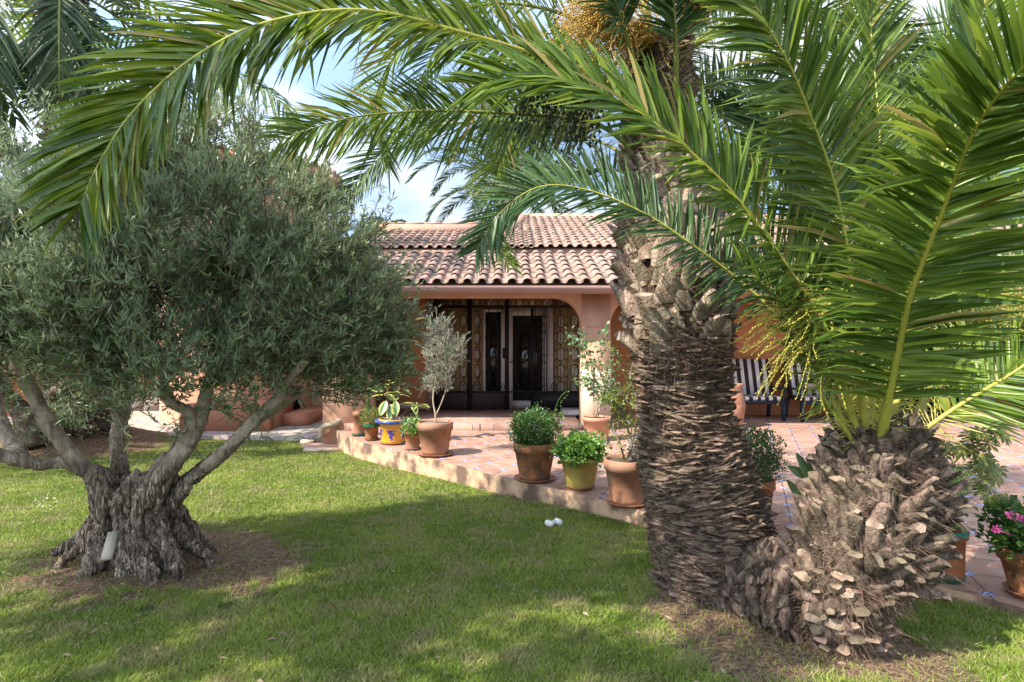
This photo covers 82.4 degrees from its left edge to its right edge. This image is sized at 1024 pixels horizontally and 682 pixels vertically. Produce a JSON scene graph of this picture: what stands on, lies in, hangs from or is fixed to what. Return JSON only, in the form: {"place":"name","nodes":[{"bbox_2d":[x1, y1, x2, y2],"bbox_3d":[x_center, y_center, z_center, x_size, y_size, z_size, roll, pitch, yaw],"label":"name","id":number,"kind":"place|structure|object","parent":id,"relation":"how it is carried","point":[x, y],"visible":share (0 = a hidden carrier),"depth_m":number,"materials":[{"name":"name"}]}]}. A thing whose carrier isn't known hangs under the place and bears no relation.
{"place":"outdoors","nodes":[
{"label":"outdoors","id":0,"kind":"place"},
{"bbox_2d":[8,411,322,440],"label":"path","id":1,"kind":"structure","parent":0,"point":[146,422],"depth_m":11.54,"materials":[{"name":"stone"}]},
{"bbox_2d":[179,373,322,430],"bbox_3d":[-4.997,1.230,12.717,1.644,1.160,3.727,0,0,38],"label":"garden bench","id":2,"kind":"object","parent":1,"relation":"on","point":[292,414],"visible":0.2,"depth_m":11.78,"materials":[{"name":"paint"}]},
{"bbox_2d":[300,439,315,443],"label":"stone slab","id":3,"kind":"structure","parent":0,"point":[303,441],"depth_m":10.51,"materials":[{"name":"beige stone"}]},
{"bbox_2d":[344,408,580,430],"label":"porch floor","id":4,"kind":"structure","parent":0,"point":[481,420],"depth_m":10.98,"materials":[{"name":"tile"}]},
{"bbox_2d":[0,426,1023,681],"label":"lawn","id":5,"kind":"structure","parent":0,"point":[154,438],"depth_m":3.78,"materials":[{"name":"plant"}]},
{"bbox_2d":[24,494,57,511],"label":"fallen petals","id":6,"kind":"object","parent":5,"relation":"on","point":[43,500],"visible":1,"depth_m":6.09,"materials":[{"name":"white plant"}]},
{"bbox_2d":[2,266,158,415],"bbox_3d":[-11.688,-0.397,15.248,16.808,4.493,3.577,0,0,0],"label":"annex","id":7,"kind":"object","parent":5,"relation":"on","point":[153,407],"depth_m":14.93,"materials":[{"name":"orange paint"}]},
{"bbox_2d":[0,87,176,458],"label":"olive tree","id":8,"kind":"object","parent":5,"relation":"on","point":[28,431],"visible":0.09,"depth_m":8.78,"materials":[{"name":"green plant"}]},
{"bbox_2d":[100,531,119,561],"bbox_3d":[-2.599,1.326,3.785,0.064,0.160,0.158,0,0,-17],"label":"wooden board","id":9,"kind":"object","parent":5,"relation":"on","point":[110,544],"visible":1,"depth_m":3.77,"materials":[{"name":"grey wood"}]},
{"bbox_2d":[0,0,312,438],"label":"date palm","id":10,"kind":"object","parent":5,"relation":"on","point":[58,30],"visible":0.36,"depth_m":8.96,"materials":[{"name":"green plant"}]},
{"bbox_2d":[0,74,453,583],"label":"olive tree","id":11,"kind":"object","parent":5,"relation":"on","point":[259,283],"visible":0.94,"depth_m":3.78,"materials":[{"name":"green plant"}]},
{"bbox_2d":[159,143,342,423],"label":"tower","id":12,"kind":"structure","parent":5,"relation":"on","point":[164,417],"depth_m":12.70,"materials":[{"name":"paint"}]},
{"bbox_2d":[303,447,340,451],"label":"stone slab","id":13,"kind":"structure","parent":5,"relation":"on","point":[312,449],"depth_m":9.82,"materials":[{"name":"beige stone"}]},
{"bbox_2d":[301,442,337,449],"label":"stone slab","id":14,"kind":"structure","parent":13,"relation":"on","point":[305,445],"depth_m":10.02,"materials":[{"name":"stone"}]},
{"bbox_2d":[359,216,406,227],"bbox_3d":[-6.574,-2.172,29.978,2.886,8.245,2.650,0,0,0],"label":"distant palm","id":15,"kind":"object","parent":5,"relation":"on","point":[400,220],"visible":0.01,"depth_m":29.79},
{"bbox_2d":[405,91,605,221],"bbox_3d":[-0.287,-3.296,21.874,7.588,10.491,7.593,0,0,0],"label":"date palm","id":16,"kind":"object","parent":5,"relation":"on","point":[451,192],"visible":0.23,"depth_m":22.05,"materials":[{"name":"green plant"}]},
{"bbox_2d":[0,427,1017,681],"bbox_3d":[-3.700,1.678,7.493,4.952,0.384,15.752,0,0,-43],"label":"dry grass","id":17,"kind":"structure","parent":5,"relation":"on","point":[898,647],"depth_m":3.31,"materials":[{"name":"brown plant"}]},
{"bbox_2d":[8,0,1019,610],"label":"date palm","id":18,"kind":"object","parent":5,"relation":"on","point":[708,514],"visible":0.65,"depth_m":3.53,"materials":[{"name":"green plant"}]},
{"bbox_2d":[4,451,1023,681],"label":"fallen leaves","id":19,"kind":"object","parent":5,"relation":"on","point":[553,673],"visible":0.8,"depth_m":3.19,"materials":[{"name":"brown plant"}]},
{"bbox_2d":[545,518,562,526],"bbox_3d":[0.382,1.662,5.354,0.159,0.060,0.099,0,0,-31],"label":"dog toy","id":20,"kind":"object","parent":5,"relation":"on","point":[555,521],"visible":0.97,"depth_m":5.34,"materials":[{"name":"white plastic"}]},
{"bbox_2d":[315,213,1022,442],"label":"house","id":21,"kind":"structure","parent":5,"relation":"on","point":[563,258],"depth_m":12.30,"materials":[{"name":"paint"}]},
{"bbox_2d":[317,418,341,437],"bbox_3d":[-3.126,1.492,10.160,0.484,0.368,0.182,0,0,-29],"label":"curved pipe","id":22,"kind":"object","parent":21,"relation":"attached to","point":[325,426],"visible":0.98,"depth_m":10.07,"materials":[{"name":"beige plastic"}]},
{"bbox_2d":[433,299,578,409],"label":"iron gate","id":23,"kind":"structure","parent":21,"relation":"attached to","point":[469,399],"depth_m":12.21,"materials":[{"name":"brown metal"}]},
{"bbox_2d":[509,310,545,407],"bbox_3d":[0.331,0.380,12.549,0.852,2.100,0.142,0,0,0],"label":"door","id":24,"kind":"structure","parent":21,"relation":"in","point":[516,400],"depth_m":12.57,"materials":[{"name":"paint"}]},
{"bbox_2d":[886,308,995,413],"bbox_3d":[8.850,0.425,12.360,2.500,2.250,0.280,0,0,0],"label":"sliding door","id":25,"kind":"structure","parent":21,"relation":"attached to","point":[929,409],"depth_m":12.45,"materials":[{"name":"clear glass"}]},
{"bbox_2d":[432,0,1023,671],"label":"young date palm","id":26,"kind":"object","parent":5,"relation":"on","point":[864,554],"visible":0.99,"depth_m":2.69,"materials":[{"name":"green plant"}]},
{"bbox_2d":[610,26,1023,218],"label":"evergreen tree","id":27,"kind":"object","parent":5,"relation":"on","point":[781,112],"visible":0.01,"depth_m":18.20,"materials":[{"name":"green plant"}]},
{"bbox_2d":[0,0,1023,238],"label":"sky","id":28,"kind":"structure","parent":0,"point":[413,201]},
{"bbox_2d":[336,414,1023,615],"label":"terrace","id":29,"kind":"structure","parent":0,"point":[485,460],"depth_m":7.15,"materials":[{"name":"tile"}]},
{"bbox_2d":[352,394,369,436],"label":"potted cactus","id":30,"kind":"object","parent":29,"relation":"on","point":[359,430],"visible":0.59,"depth_m":9.50,"materials":[{"name":"green ceramic"}]},
{"bbox_2d":[356,404,383,440],"bbox_3d":[-2.201,1.265,9.151,0.482,0.568,0.493,0,0,-33],"label":"potted herb","id":31,"kind":"object","parent":29,"relation":"on","point":[371,427],"visible":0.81,"depth_m":9.07,"materials":[{"name":"plant"}]},
{"bbox_2d":[369,318,429,444],"bbox_3d":[-1.712,0.599,8.883,0.945,1.901,0.604,0,0,0],"label":"potted rubber plant","id":32,"kind":"object","parent":29,"relation":"on","point":[390,433],"visible":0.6,"depth_m":8.72,"materials":[{"name":"ceramic"}]},
{"bbox_2d":[398,414,421,450],"bbox_3d":[-1.428,1.287,8.349,0.422,0.524,0.382,0,0,0],"label":"potted begonia","id":33,"kind":"object","parent":29,"relation":"on","point":[412,440],"visible":0.87,"depth_m":8.27,"materials":[{"name":"ceramic"}]},
{"bbox_2d":[416,307,470,457],"bbox_3d":[-0.947,0.539,7.952,0.785,2.020,0.665,0,0,0],"label":"potted olive","id":34,"kind":"object","parent":29,"relation":"on","point":[435,435],"visible":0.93,"depth_m":7.88,"materials":[{"name":"plant"}]},
{"bbox_2d":[507,391,570,483],"bbox_3d":[0.295,1.053,6.559,0.729,0.991,0.806,0,0,0],"label":"potted shrub","id":35,"kind":"object","parent":29,"relation":"on","point":[532,446],"visible":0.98,"depth_m":6.39,"materials":[{"name":"green plant"}]},
{"bbox_2d":[549,422,612,490],"bbox_3d":[0.724,1.198,6.135,0.693,0.702,0.815,0,0,0],"label":"potted geranium","id":36,"kind":"object","parent":29,"relation":"on","point":[580,454],"visible":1,"depth_m":6.01,"materials":[{"name":"plant"}]},
{"bbox_2d":[565,321,625,440],"bbox_3d":[1.316,0.615,9.162,1.033,1.869,0.479,0,0,0],"label":"potted rose","id":37,"kind":"object","parent":29,"relation":"on","point":[594,423],"visible":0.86,"depth_m":9.12,"materials":[{"name":"plant"}]},
{"bbox_2d":[591,341,644,508],"bbox_3d":[1.050,0.772,5.573,0.592,1.555,0.432,0,0,0],"label":"potted thorn shrub","id":38,"kind":"object","parent":29,"relation":"on","point":[623,484],"visible":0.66,"depth_m":5.49,"materials":[{"name":"green plant"}]},
{"bbox_2d":[730,383,745,424],"bbox_3d":[3.924,1.155,10.464,0.480,0.790,0.477,0,0,0],"label":"clay jar","id":39,"kind":"object","parent":29,"relation":"on","point":[741,407],"visible":0.3,"depth_m":10.27,"materials":[{"name":"ceramic"}]},
{"bbox_2d":[723,359,787,420],"bbox_3d":[4.780,0.966,11.695,1.090,1.192,0.810,0,0,0],"label":"garden chair","id":40,"kind":"object","parent":29,"relation":"on","point":[748,375],"visible":0.6,"depth_m":11.89,"materials":[{"name":"blue fabric"}]},
{"bbox_2d":[740,417,796,509],"bbox_3d":[2.043,1.107,4.980,0.595,0.883,0.627,0,0,-36],"label":"potted lavender","id":41,"kind":"object","parent":29,"relation":"on","point":[768,459],"visible":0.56,"depth_m":4.87,"materials":[{"name":"plant"}]},
{"bbox_2d":[786,453,811,496],"bbox_3d":[2.592,1.266,5.146,0.371,0.582,0.172,0,0,-36],"label":"aloe plant","id":42,"kind":"object","parent":29,"relation":"on","point":[803,465],"visible":0.45,"depth_m":5.09,"materials":[{"name":"green plant"}]},
{"bbox_2d":[783,359,854,421],"bbox_3d":[6.050,0.966,11.595,1.090,1.192,0.810,0,0,0],"label":"garden chair","id":43,"kind":"object","parent":29,"relation":"on","point":[792,384],"visible":0.4,"depth_m":11.74,"materials":[{"name":"blue fabric"}]},
{"bbox_2d":[802,377,821,389],"bbox_3d":[6.000,0.841,11.608,0.504,0.264,0.130,0,-20,0],"label":"cushion","id":44,"kind":"object","parent":43,"relation":"on","point":[812,385],"visible":0.25,"depth_m":11.56,"materials":[{"name":"white fabric"}]},
{"bbox_2d":[939,422,1019,583],"bbox_3d":[3.002,1.016,3.835,0.708,1.065,0.418,0,0,0],"label":"potted schefflera","id":45,"kind":"object","parent":29,"relation":"on","point":[986,464],"visible":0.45,"depth_m":3.79,"materials":[{"name":"green plant"}]},
{"bbox_2d":[964,495,1023,599],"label":"potted geranium","id":46,"kind":"object","parent":29,"relation":"on","point":[1007,548],"visible":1,"depth_m":3.56,"materials":[{"name":"plant"}]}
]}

